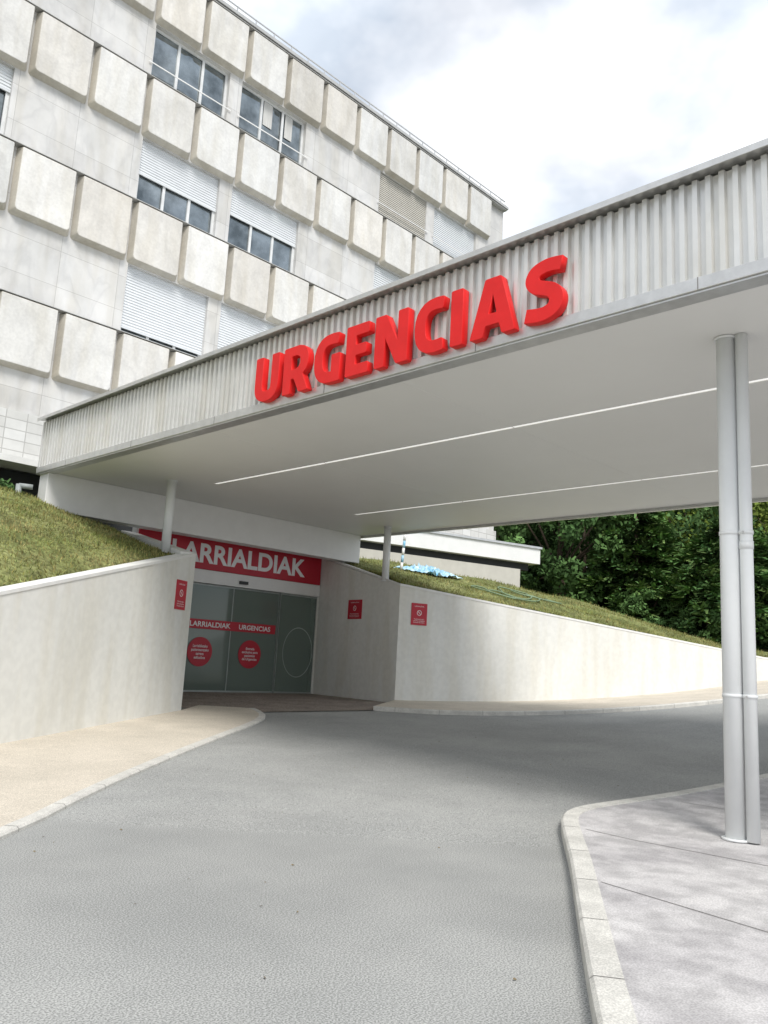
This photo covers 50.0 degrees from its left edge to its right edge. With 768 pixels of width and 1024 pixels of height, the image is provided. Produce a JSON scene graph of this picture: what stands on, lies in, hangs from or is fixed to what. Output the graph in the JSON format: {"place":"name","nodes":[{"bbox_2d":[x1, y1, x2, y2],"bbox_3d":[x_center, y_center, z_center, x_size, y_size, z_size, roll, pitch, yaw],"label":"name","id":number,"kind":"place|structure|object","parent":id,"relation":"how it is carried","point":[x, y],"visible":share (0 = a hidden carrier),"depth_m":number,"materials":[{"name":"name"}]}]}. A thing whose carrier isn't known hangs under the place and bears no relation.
{"place":"outdoors","nodes":[
{"label":"outdoors","id":0,"kind":"place"},
{"bbox_2d":[0,453,37,473],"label":"tile slab","id":1,"kind":"structure","parent":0,"point":[8,461],"depth_m":18.88,"materials":[{"name":"white concrete"}]},
{"bbox_2d":[0,489,167,586],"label":"lawn bank","id":2,"kind":"structure","parent":0,"point":[33,551],"depth_m":14.34,"materials":[{"name":"green plant"}]},
{"bbox_2d":[0,478,21,491],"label":"shrub","id":3,"kind":"object","parent":2,"relation":"on","point":[3,482],"visible":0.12,"depth_m":17.53,"materials":[{"name":"green plant"}]},
{"bbox_2d":[15,483,32,492],"bbox_3d":[-7.539,-0.361,17.217,0.329,0.475,0.119,8,-11,-23],"label":"vent pipe","id":4,"kind":"object","parent":2,"relation":"on","point":[20,486],"visible":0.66,"depth_m":17.20,"materials":[{"name":"white plastic"}]},
{"bbox_2d":[0,485,174,585],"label":"grass tufts","id":5,"kind":"object","parent":2,"relation":"on","point":[113,531],"visible":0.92,"depth_m":15.24,"materials":[{"name":"green plant"}]},
{"bbox_2d":[0,705,264,839],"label":"pavement","id":6,"kind":"structure","parent":0,"point":[43,778],"depth_m":10.87,"materials":[{"name":"concrete"}]},
{"bbox_2d":[262,101,292,141],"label":"window curtains","id":7,"kind":"object","parent":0,"point":[267,115],"depth_m":26.34,"materials":[{"name":"white fabric"}]},
{"bbox_2d":[0,690,767,1023],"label":"asphalt road","id":8,"kind":"structure","parent":0,"point":[424,878],"depth_m":6.21,"materials":[{"name":"grey asphalt"}]},
{"bbox_2d":[123,533,179,553],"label":"return wall","id":9,"kind":"structure","parent":8,"relation":"on","point":[156,546],"depth_m":18.10,"materials":[{"name":"grey concrete"}]},
{"bbox_2d":[121,530,193,553],"bbox_3d":[-5.063,0.669,18.312,3.417,0.799,0.345,-10,-16,51],"label":"return wall coping","id":10,"kind":"object","parent":9,"relation":"on","point":[158,542],"visible":0.86,"depth_m":18.22,"materials":[{"name":"grey concrete"}]},
{"bbox_2d":[181,692,385,711],"bbox_3d":[-2.820,4.557,19.826,6.020,0.177,5.075,11,-13,-37],"label":"entrance apron","id":11,"kind":"object","parent":8,"relation":"on","point":[271,702],"visible":0.68,"depth_m":19.35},
{"bbox_2d":[183,690,224,691],"bbox_3d":[-4.693,4.543,20.873,0.040,0.060,1.576,-7,-14,44],"label":"frame","id":12,"kind":"object","parent":11,"relation":"on","point":[202,691],"visible":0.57,"depth_m":20.93,"materials":[{"name":"grey metal"}]},
{"bbox_2d":[132,527,321,693],"bbox_3d":[-3.884,2.601,21.532,1.010,4.800,7.300,-7,-14,44],"label":"emergency entrance","id":13,"kind":"object","parent":11,"relation":"on","point":[229,565],"visible":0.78,"depth_m":22.19,"materials":[{"name":"white paint"}]},
{"bbox_2d":[183,584,233,690],"bbox_3d":[-4.617,3.202,21.115,0.012,2.690,1.576,-7,-14,44],"label":"glass","id":14,"kind":"object","parent":13,"relation":"attached to","point":[211,603],"visible":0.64,"depth_m":21.27,"materials":[{"name":"grey glass"}]},
{"bbox_2d":[187,637,211,665],"bbox_3d":[-4.690,3.552,20.962,0.012,0.740,0.740,-7,-14,44],"label":"red disc","id":15,"kind":"object","parent":14,"relation":"attached to","point":[197,641],"visible":0.98,"depth_m":20.95,"materials":[{"name":"red plastic"}]},
{"bbox_2d":[191,644,208,658],"bbox_3d":[-4.683,3.551,20.956,0.001,0.360,0.520,-7,-14,44],"label":"disc text","id":16,"kind":"object","parent":15,"relation":"attached to","point":[199,645],"visible":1,"depth_m":20.96},
{"bbox_2d":[193,582,233,588],"bbox_3d":[-4.547,1.891,21.358,0.040,0.040,1.576,-7,-14,44],"label":"frame","id":17,"kind":"object","parent":13,"relation":"attached to","point":[213,585],"visible":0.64,"depth_m":21.44,"materials":[{"name":"grey metal"}]},
{"bbox_2d":[189,618,274,633],"bbox_3d":[-4.020,3.015,21.725,0.013,0.240,2.920,-7,-14,44],"label":"red strip","id":18,"kind":"object","parent":13,"relation":"attached to","point":[233,626],"visible":0.64,"depth_m":21.73,"materials":[{"name":"red plastic"}]},
{"bbox_2d":[190,620,229,628],"bbox_3d":[-4.471,2.905,21.255,0.001,0.130,1.250,-7,-14,44],"label":"strip text","id":19,"kind":"object","parent":18,"relation":"attached to","point":[209,625],"visible":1,"depth_m":21.21},
{"bbox_2d":[239,625,269,631],"bbox_3d":[-3.487,3.141,22.252,0.001,0.130,1.050,-7,-14,44],"label":"strip text","id":20,"kind":"object","parent":18,"relation":"attached to","point":[243,627],"visible":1,"depth_m":22.21},
{"bbox_2d":[226,589,278,690],"bbox_3d":[-3.526,3.464,22.220,0.012,2.690,1.526,-7,-14,44],"label":"glass","id":21,"kind":"object","parent":13,"relation":"attached to","point":[253,607],"visible":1,"depth_m":22.24,"materials":[{"name":"grey glass"}]},
{"bbox_2d":[238,640,260,667],"bbox_3d":[-3.603,3.813,22.064,0.012,0.740,0.740,-7,-14,44],"label":"red disc","id":22,"kind":"object","parent":21,"relation":"attached to","point":[245,662],"visible":1,"depth_m":22.06,"materials":[{"name":"red plastic"}]},
{"bbox_2d":[242,647,256,660],"bbox_3d":[-3.595,3.812,22.057,0.001,0.360,0.520,-7,-14,44],"label":"disc text","id":23,"kind":"object","parent":22,"relation":"attached to","point":[249,655],"visible":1,"depth_m":22.04},
{"bbox_2d":[235,587,279,593],"bbox_3d":[-3.456,2.153,22.463,0.040,0.040,1.526,-7,-14,44],"label":"frame","id":24,"kind":"object","parent":13,"relation":"attached to","point":[257,590],"visible":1,"depth_m":22.44,"materials":[{"name":"grey metal"}]},
{"bbox_2d":[274,595,315,691],"bbox_3d":[-2.488,3.700,23.200,0.012,2.690,1.316,-7,-14,44],"label":"glass","id":25,"kind":"object","parent":13,"relation":"attached to","point":[297,612],"visible":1,"depth_m":23.18,"materials":[{"name":"grey glass"}]},
{"bbox_2d":[282,628,311,676],"bbox_3d":[-2.439,3.953,23.205,0.001,1.390,1.084,-7,-14,44],"label":"frosted ring","id":26,"kind":"object","parent":25,"relation":"attached to","point":[311,653],"visible":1,"depth_m":23.23,"materials":[{"name":"grey glass"}]},
{"bbox_2d":[281,593,316,598],"bbox_3d":[-2.419,2.389,23.442,0.040,0.040,1.316,-7,-14,44],"label":"frame","id":27,"kind":"object","parent":13,"relation":"attached to","point":[298,595],"visible":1,"depth_m":23.42,"materials":[{"name":"grey metal"}]},
{"bbox_2d":[310,599,316,693],"bbox_3d":[-2.032,3.831,23.665,0.040,2.750,0.012,-7,-14,44],"label":"frame","id":28,"kind":"object","parent":13,"relation":"attached to","point":[313,646],"visible":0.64,"depth_m":23.64,"materials":[{"name":"grey metal"}]},
{"bbox_2d":[225,587,234,691],"bbox_3d":[-4.071,3.354,21.672,0.040,2.750,0.012,-7,-14,44],"label":"frame","id":29,"kind":"object","parent":11,"relation":"on","point":[229,641],"visible":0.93,"depth_m":21.64,"materials":[{"name":"grey metal"}]},
{"bbox_2d":[226,691,271,692],"bbox_3d":[-3.602,4.805,21.978,0.040,0.060,1.526,-7,-14,44],"label":"frame","id":30,"kind":"object","parent":11,"relation":"on","point":[251,691],"visible":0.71,"depth_m":22.04,"materials":[{"name":"grey metal"}]},
{"bbox_2d":[272,593,280,692],"bbox_3d":[-2.952,3.610,22.733,0.040,2.750,0.012,-7,-14,44],"label":"frame","id":31,"kind":"object","parent":11,"relation":"on","point":[276,643],"visible":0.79,"depth_m":22.73,"materials":[{"name":"grey metal"}]},
{"bbox_2d":[274,692,309,693],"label":"frame","id":32,"kind":"object","parent":11,"relation":"on","point":[295,692],"visible":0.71,"depth_m":23.08,"materials":[{"name":"grey metal"}]},
{"bbox_2d":[312,559,399,701],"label":"wall","id":33,"kind":"structure","parent":11,"relation":"on","point":[355,658],"depth_m":22.23,"materials":[{"name":"grey concrete"}]},
{"bbox_2d":[347,600,361,618],"bbox_3d":[-0.794,2.654,22.453,0.017,0.520,0.620,11,-13,-37],"label":"notice sign","id":34,"kind":"object","parent":33,"relation":"attached to","point":[354,609],"visible":1,"depth_m":22.44,"materials":[{"name":"red plastic"}]},
{"bbox_2d":[329,560,399,584],"bbox_3d":[-0.597,1.612,22.701,0.309,0.993,3.676,11,-13,-37],"label":"wall coping","id":35,"kind":"object","parent":33,"relation":"on","point":[362,570],"depth_m":22.45,"materials":[{"name":"grey concrete"}]},
{"bbox_2d":[36,138,767,563],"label":"entrance canopy","id":36,"kind":"object","parent":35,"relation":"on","point":[598,398],"visible":0.89,"depth_m":12.37,"materials":[{"name":"metal"}]},
{"bbox_2d":[255,255,567,402],"bbox_3d":[0.016,-2.156,10.482,5.280,0.700,0.105,-7,-14,44],"label":"urgencias sign","id":37,"kind":"object","parent":36,"relation":"attached to","point":[288,376],"visible":1,"depth_m":10.17,"materials":[{"name":"red plastic"}]},
{"bbox_2d":[34,720,618,979],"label":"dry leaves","id":38,"kind":"object","parent":8,"relation":"on","point":[346,819],"visible":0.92,"depth_m":6.75,"materials":[{"name":"brown plant"}]},
{"bbox_2d":[224,0,767,239],"label":"sky","id":39,"kind":"structure","parent":0,"point":[558,108],"materials":[{"name":"white"}]},
{"bbox_2d":[347,558,767,656],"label":"grass hillside","id":40,"kind":"structure","parent":0,"point":[545,603],"depth_m":25.12,"materials":[{"name":"green plant"}]},
{"bbox_2d":[0,467,39,475],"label":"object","id":41,"kind":"object","parent":40,"relation":"on","point":[19,471],"depth_m":19.94,"materials":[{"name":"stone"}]},
{"bbox_2d":[0,468,279,601],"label":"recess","id":42,"kind":"object","parent":40,"relation":"on","point":[16,477],"depth_m":19.74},
{"bbox_2d":[400,534,406,569],"bbox_3d":[0.585,1.076,24.550,0.077,1.327,0.197,-7,-14,44],"label":"barrier pole","id":43,"kind":"object","parent":40,"relation":"on","point":[403,551],"visible":0.81,"depth_m":24.49,"materials":[{"name":"white metal"}]},
{"bbox_2d":[396,563,462,578],"bbox_3d":[1.382,1.771,25.490,2.139,0.470,0.744,9,-12,-30],"label":"blue plastic sheet","id":44,"kind":"object","parent":40,"relation":"on","point":[426,568],"visible":0.95,"depth_m":25.35,"materials":[{"name":"blue plastic"}]},
{"bbox_2d":[359,532,541,606],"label":"podium terrace","id":45,"kind":"structure","parent":40,"relation":"on","point":[493,560],"depth_m":28.61,"materials":[{"name":"white paint"}]},
{"bbox_2d":[0,407,495,539],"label":"tile wall","id":46,"kind":"structure","parent":45,"relation":"on","point":[20,434],"depth_m":19.47,"materials":[{"name":"white tile"}]},
{"bbox_2d":[0,0,502,530],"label":"facade wall","id":47,"kind":"structure","parent":46,"relation":"on","point":[56,270],"depth_m":21.67,"materials":[{"name":"grey concrete"}]},
{"bbox_2d":[0,28,303,356],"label":"window frames","id":48,"kind":"structure","parent":47,"relation":"in","point":[6,98],"depth_m":24.75,"materials":[{"name":"grey metal"}]},
{"bbox_2d":[0,31,300,356],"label":"window glass","id":49,"kind":"object","parent":48,"relation":"in","point":[149,192],"visible":0.39,"depth_m":24.63,"materials":[{"name":"grey glass"}]},
{"bbox_2d":[0,0,491,393],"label":"facade panels","id":50,"kind":"object","parent":47,"relation":"attached to","point":[42,191],"visible":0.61,"depth_m":23.41,"materials":[{"name":"grey concrete"}]},
{"bbox_2d":[0,0,506,357],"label":"band flashing","id":51,"kind":"object","parent":47,"relation":"attached to","point":[38,9],"visible":0.25,"depth_m":23.92,"materials":[{"name":"grey metal"}]},
{"bbox_2d":[149,60,463,254],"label":"window rails","id":52,"kind":"object","parent":47,"relation":"attached to","point":[284,143],"depth_m":25.70,"materials":[{"name":"white metal"}]},
{"bbox_2d":[216,0,508,209],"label":"roof coping","id":53,"kind":"object","parent":47,"relation":"on","point":[316,70],"visible":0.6,"depth_m":28.58,"materials":[{"name":"grey metal"}]},
{"bbox_2d":[228,0,505,201],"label":"roof edge","id":54,"kind":"object","parent":53,"relation":"on","point":[340,82],"visible":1,"depth_m":28.99,"materials":[{"name":"grey metal"}]},
{"bbox_2d":[378,173,425,237],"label":"louvres","id":55,"kind":"object","parent":47,"relation":"attached to","point":[398,199],"visible":0.85,"depth_m":30.48,"materials":[{"name":"beige metal"}]},
{"bbox_2d":[471,585,539,601],"bbox_3d":[3.755,2.432,24.660,2.260,0.430,1.132,6,-11,-13],"label":"garden hose","id":56,"kind":"object","parent":40,"relation":"on","point":[486,590],"visible":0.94,"depth_m":24.57,"materials":[{"name":"rubber"}]},
{"bbox_2d":[497,586,561,603],"bbox_3d":[4.554,2.555,25.440,2.186,0.459,1.158,6,-11,-18],"label":"garden hose","id":57,"kind":"object","parent":40,"relation":"on","point":[520,592],"visible":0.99,"depth_m":25.27,"materials":[{"name":"green rubber"}]},
{"bbox_2d":[494,522,576,592],"bbox_3d":[5.436,0.429,40.593,7.924,10.889,7.868,2,-10,4],"label":"dark leaved tree","id":58,"kind":"object","parent":40,"relation":"on","point":[551,539],"visible":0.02,"depth_m":38.39,"materials":[{"name":"green plant"}]},
{"bbox_2d":[346,556,767,657],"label":"grass tufts","id":59,"kind":"object","parent":40,"relation":"on","point":[709,643],"visible":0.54,"depth_m":25.10,"materials":[{"name":"green plant"}]},
{"bbox_2d":[494,514,645,605],"bbox_3d":[7.640,1.261,35.331,6.724,7.726,6.449,-7,-14,44],"label":"dark leaved tree","id":60,"kind":"object","parent":40,"relation":"on","point":[561,570],"visible":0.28,"depth_m":33.72,"materials":[{"name":"green plant"}]},
{"bbox_2d":[494,518,679,606],"bbox_3d":[9.536,1.584,38.645,8.886,9.521,8.721,-7,-14,44],"label":"dark leaved tree","id":61,"kind":"object","parent":40,"relation":"on","point":[565,547],"visible":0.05,"depth_m":36.75,"materials":[{"name":"green plant"}]},
{"bbox_2d":[499,504,766,605],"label":"distant tree mass","id":62,"kind":"object","parent":40,"relation":"on","point":[594,534],"depth_m":50.73,"materials":[{"name":"green plant"}]},
{"bbox_2d":[562,511,706,630],"bbox_3d":[10.501,2.761,34.053,6.894,6.468,7.648,-7,-14,44],"label":"conifer tree","id":63,"kind":"object","parent":40,"relation":"on","point":[653,533],"visible":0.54,"depth_m":33.25,"materials":[{"name":"green plant"}]},
{"bbox_2d":[608,587,679,634],"bbox_3d":[9.983,4.064,32.125,2.885,2.262,2.888,-7,-14,44],"label":"shrub","id":64,"kind":"object","parent":40,"relation":"on","point":[637,599],"visible":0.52,"depth_m":31.58,"materials":[{"name":"green plant"}]},
{"bbox_2d":[586,506,767,616],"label":"dark leaved tree","id":65,"kind":"object","parent":40,"relation":"on","point":[699,514],"visible":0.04,"depth_m":36.53,"materials":[{"name":"green plant"}]},
{"bbox_2d":[667,602,721,643],"bbox_3d":[11.960,4.296,30.413,2.739,1.947,2.504,-7,-14,44],"label":"shrub","id":66,"kind":"object","parent":40,"relation":"on","point":[714,629],"visible":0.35,"depth_m":29.91,"materials":[{"name":"green plant"}]},
{"bbox_2d":[647,520,767,644],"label":"conifer tree","id":67,"kind":"object","parent":40,"relation":"on","point":[703,575],"visible":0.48,"depth_m":30.85,"materials":[{"name":"green plant"}]},
{"bbox_2d":[660,501,767,600],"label":"broadleaf tree","id":68,"kind":"object","parent":40,"relation":"on","point":[761,512],"visible":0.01,"depth_m":39.68,"materials":[{"name":"green plant"}]},
{"bbox_2d":[673,501,767,599],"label":"broadleaf tree","id":69,"kind":"object","parent":40,"relation":"on","point":[756,510],"visible":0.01,"depth_m":42.94,"materials":[{"name":"green plant"}]},
{"bbox_2d":[754,566,767,650],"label":"conifer tree","id":70,"kind":"object","parent":40,"relation":"on","point":[757,646],"visible":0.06,"depth_m":31.98,"materials":[{"name":"green plant"}]},
{"bbox_2d":[755,614,767,648],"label":"shrub","id":71,"kind":"object","parent":40,"relation":"on","point":[764,624],"visible":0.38,"depth_m":29.52,"materials":[{"name":"green plant"}]},
{"bbox_2d":[373,680,767,715],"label":"pavement","id":72,"kind":"structure","parent":0,"point":[701,697],"depth_m":20.07,"materials":[{"name":"concrete"}]},
{"bbox_2d":[394,586,767,700],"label":"retaining wall","id":73,"kind":"structure","parent":72,"relation":"on","point":[458,649],"depth_m":22.54,"materials":[{"name":"white concrete"}]},
{"bbox_2d":[411,603,427,625],"bbox_3d":[0.905,2.635,21.225,0.460,0.560,0.017,8,-11,-25],"label":"notice sign","id":74,"kind":"object","parent":73,"relation":"attached to","point":[418,613],"visible":1,"depth_m":21.22,"materials":[{"name":"red plastic"}]},
{"bbox_2d":[400,583,767,658],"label":"wall face coping","id":75,"kind":"object","parent":73,"relation":"on","point":[464,597],"depth_m":23.19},
{"bbox_2d":[561,773,767,1023],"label":"pavement","id":76,"kind":"structure","parent":0,"point":[670,892],"depth_m":5.38,"materials":[{"name":"concrete"}]},
{"bbox_2d":[721,835,748,842],"bbox_3d":[3.334,3.096,7.803,0.259,0.019,0.259,-7,-14,44],"label":"base plate","id":77,"kind":"object","parent":76,"relation":"on","point":[723,837],"visible":0.59,"depth_m":7.70,"materials":[{"name":"paint"}]},
{"bbox_2d":[716,337,746,839],"bbox_3d":[3.470,0.637,8.252,0.189,5.027,0.189,-7,-14,44],"label":"shaft","id":78,"kind":"object","parent":77,"relation":"on","point":[733,742],"visible":0.9,"depth_m":8.15,"materials":[{"name":"paint"}]},
{"bbox_2d":[714,334,734,342],"bbox_3d":[3.605,-1.820,8.701,0.229,0.019,0.229,-7,-14,44],"label":"top collar","id":79,"kind":"object","parent":78,"relation":"attached to","point":[720,336],"visible":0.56,"depth_m":8.61,"materials":[{"name":"paint"}]},
{"bbox_2d":[719,530,737,534],"bbox_3d":[3.493,0.220,8.328,0.201,0.035,0.201,-7,-14,44],"label":"column clamp","id":80,"kind":"object","parent":78,"relation":"attached to","point":[728,532],"depth_m":8.24,"materials":[{"name":"metal"}]},
{"bbox_2d":[722,693,741,697],"bbox_3d":[3.406,1.792,8.041,0.201,0.035,0.201,-7,-14,44],"label":"column clamp","id":81,"kind":"object","parent":78,"relation":"attached to","point":[732,695],"depth_m":7.95,"materials":[{"name":"metal"}]},
{"bbox_2d":[738,530,753,534],"bbox_3d":[3.610,0.206,8.216,0.139,0.035,0.139,-7,-14,44],"label":"pipe clamp","id":82,"kind":"object","parent":78,"relation":"attached to","point":[747,531],"visible":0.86,"depth_m":8.16,"materials":[{"name":"metal"}]},
{"bbox_2d":[739,540,753,549],"bbox_3d":[3.603,0.331,8.193,0.135,0.080,0.135,-7,-14,44],"label":"pipe socket","id":83,"kind":"object","parent":78,"relation":"attached to","point":[746,544],"visible":0.92,"depth_m":8.14,"materials":[{"name":"paint"}]},
{"bbox_2d":[742,694,757,698],"bbox_3d":[3.523,1.778,7.929,0.139,0.035,0.139,-7,-14,44],"label":"pipe clamp","id":84,"kind":"object","parent":78,"relation":"attached to","point":[752,696],"visible":0.9,"depth_m":7.87,"materials":[{"name":"metal"}]},
{"bbox_2d":[735,333,760,843],"bbox_3d":[3.587,0.618,8.140,0.123,5.017,0.123,-7,-14,44],"label":"downpipe","id":85,"kind":"object","parent":76,"relation":"on","point":[752,788],"visible":1,"depth_m":8.05,"materials":[{"name":"metal"}]},
{"label":"ground","id":86,"kind":"structure","parent":0,"visible":0},
{"bbox_2d":[0,556,195,743],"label":"retaining wall","id":87,"kind":"structure","parent":86,"relation":"on","point":[94,651],"depth_m":13.48,"materials":[{"name":"white concrete"}]},
{"bbox_2d":[0,553,196,594],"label":"wall face coping","id":88,"kind":"object","parent":87,"relation":"on","point":[13,588],"depth_m":13.42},
{"bbox_2d":[174,579,187,609],"bbox_3d":[-4.027,1.645,16.344,0.017,0.580,0.420,1,-11,14],"label":"notice sign","id":89,"kind":"object","parent":87,"relation":"attached to","point":[180,594],"visible":1,"depth_m":16.32,"materials":[{"name":"red plastic"}]},
{"bbox_3d":[-4.580,0.850,17.233,0.259,0.019,0.259,-7,-14,44],"label":"base plate","id":90,"kind":"object","parent":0,"visible":0},
{"bbox_2d":[161,481,176,551],"bbox_3d":[-4.539,0.096,17.371,0.189,1.556,0.189,-7,-14,44],"label":"shaft","id":91,"kind":"object","parent":90,"relation":"on","point":[168,517],"visible":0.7,"depth_m":17.30,"materials":[{"name":"paint"}]},
{"bbox_3d":[0.029,1.819,21.702,0.259,0.019,0.259,-7,-14,44],"label":"base plate","id":92,"kind":"object","parent":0,"visible":0},
{"bbox_2d":[382,527,391,579],"bbox_3d":[0.068,1.114,21.830,0.189,1.456,0.189,-7,-14,44],"label":"shaft","id":93,"kind":"object","parent":92,"relation":"on","point":[386,552],"visible":0.99,"depth_m":21.76,"materials":[{"name":"paint"}]},
{"bbox_3d":[-10.091,-9.167,18.978,0.140,7.530,39.000,-7,-14,44],"label":"window","id":94,"kind":"object","parent":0,"visible":0},
{"bbox_2d":[0,63,473,355],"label":"roller shutters","id":95,"kind":"object","parent":94,"relation":"attached to","point":[160,310],"visible":0.5,"depth_m":23.54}
]}

